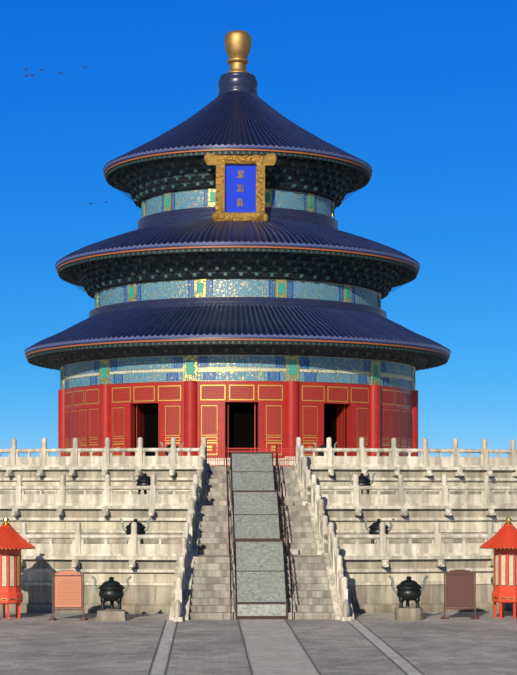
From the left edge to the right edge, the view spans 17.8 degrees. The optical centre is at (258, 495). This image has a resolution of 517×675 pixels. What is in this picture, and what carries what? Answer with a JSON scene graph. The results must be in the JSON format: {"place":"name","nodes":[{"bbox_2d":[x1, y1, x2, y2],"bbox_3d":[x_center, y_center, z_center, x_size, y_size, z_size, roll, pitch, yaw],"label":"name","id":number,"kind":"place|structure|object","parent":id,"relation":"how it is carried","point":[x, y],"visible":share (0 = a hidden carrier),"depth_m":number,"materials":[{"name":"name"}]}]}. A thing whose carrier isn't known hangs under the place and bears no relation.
{"place":"outdoors","nodes":[
{"label":"outdoors","id":0,"kind":"place"},
{"bbox_2d":[24,66,106,203],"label":"birds","id":1,"kind":"object","parent":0,"point":[60,73],"visible":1,"depth_m":164.42},
{"bbox_2d":[24,304,450,353],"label":"low roof tiles","id":2,"kind":"object","parent":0,"point":[201,321],"visible":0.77,"depth_m":101.73,"materials":[{"name":"blue tile"}]},
{"bbox_2d":[25,336,449,370],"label":"lower eave","id":3,"kind":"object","parent":2,"relation":"attached to","point":[57,357],"depth_m":101.38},
{"bbox_2d":[89,207,386,317],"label":"blue glazed drums","id":4,"kind":"object","parent":2,"relation":"on","point":[205,213],"visible":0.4,"depth_m":106.25,"materials":[{"name":"ceramic"}]},
{"bbox_2d":[60,188,414,389],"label":"painted frieze bands","id":5,"kind":"object","parent":4,"relation":"on","point":[183,368],"visible":0.44,"depth_m":103.62,"materials":[{"name":"blue paint"}]},
{"bbox_2d":[103,91,371,172],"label":"roof top tiles","id":6,"kind":"object","parent":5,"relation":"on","point":[237,119],"visible":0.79,"depth_m":107.35,"materials":[{"name":"blue tile"}]},
{"bbox_2d":[104,147,371,208],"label":"brackets","id":7,"kind":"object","parent":6,"relation":"attached to","point":[139,179],"depth_m":106.95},
{"bbox_2d":[218,30,257,93],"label":"roof finial","id":8,"kind":"object","parent":6,"relation":"on","point":[237,77],"visible":0.92,"depth_m":112.06,"materials":[{"name":"gold metal"}]},
{"bbox_2d":[204,153,276,221],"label":"name plaque","id":9,"kind":"object","parent":6,"relation":"attached to","point":[240,187],"visible":1,"depth_m":104.73,"materials":[{"name":"gold metal"}]},
{"bbox_2d":[55,219,419,267],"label":"roof tiles","id":10,"kind":"object","parent":4,"relation":"on","point":[194,232],"visible":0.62,"depth_m":103.19,"materials":[{"name":"blue tile"}]},
{"bbox_2d":[56,244,418,298],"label":"brackets","id":11,"kind":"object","parent":10,"relation":"attached to","point":[93,274],"depth_m":103.54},
{"bbox_2d":[0,556,516,674],"bbox_3d":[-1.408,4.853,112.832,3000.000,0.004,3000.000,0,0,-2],"label":"paved ground","id":12,"kind":"structure","parent":0,"point":[430,643],"depth_m":53.34,"materials":[{"name":"stone"}]},
{"bbox_2d":[0,458,516,613],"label":"marble terrace","id":13,"kind":"structure","parent":12,"relation":"on","point":[151,582],"depth_m":73.51,"materials":[{"name":"white stone"}]},
{"bbox_2d":[58,381,417,457],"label":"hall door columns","id":14,"kind":"structure","parent":13,"relation":"on","point":[248,414],"depth_m":102.32,"materials":[{"name":"red paint"}]},
{"bbox_2d":[197,448,295,465],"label":"red visitor fence","id":15,"kind":"object","parent":13,"relation":"on","point":[273,451],"visible":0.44,"depth_m":81.83,"materials":[{"name":"red"}]},
{"bbox_2d":[0,437,516,567],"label":"terrace balustrades","id":16,"kind":"object","parent":13,"relation":"on","point":[436,546],"visible":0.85,"depth_m":74.04,"materials":[{"name":"white stone"}]},
{"bbox_2d":[0,517,516,619],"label":"red pavilion lanterns","id":17,"kind":"object","parent":12,"relation":"on","point":[502,542],"visible":1,"depth_m":64.89,"materials":[{"name":"red lacquer"},{"name":"gold leaf"}]},
{"bbox_2d":[96,607,422,620],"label":"burner pedestals","id":18,"kind":"object","parent":12,"relation":"on","point":[409,614],"visible":0.5,"depth_m":63.89,"materials":[{"name":"stone"}]},
{"bbox_2d":[91,442,428,608],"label":"bronze incense burners","id":19,"kind":"object","parent":18,"relation":"on","point":[407,591],"visible":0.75,"depth_m":64.31,"materials":[{"name":"grey metal"}]},
{"bbox_2d":[169,445,353,621],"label":"stair balustrades","id":20,"kind":"object","parent":12,"relation":"on","point":[338,590],"visible":0.94,"depth_m":67.93,"materials":[{"name":"white stone"}]},
{"bbox_2d":[189,466,333,618],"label":"stair steps","id":21,"kind":"structure","parent":12,"relation":"on","point":[210,592],"depth_m":67.44,"materials":[{"name":"beige stone"}]},
{"bbox_2d":[226,445,292,619],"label":"ramp","id":22,"kind":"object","parent":21,"relation":"on","point":[260,572],"visible":0.96,"depth_m":69.73,"materials":[{"name":"grey stone"}]},
{"bbox_2d":[48,570,478,620],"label":"information boards","id":23,"kind":"object","parent":12,"relation":"on","point":[460,589],"visible":1,"depth_m":64.50,"materials":[{"name":"painted wood"},{"name":"painted panel"}]},
{"bbox_2d":[0,0,516,456],"label":"sky","id":24,"kind":"structure","parent":0,"point":[423,93],"materials":[{"name":"blue"}]}
]}

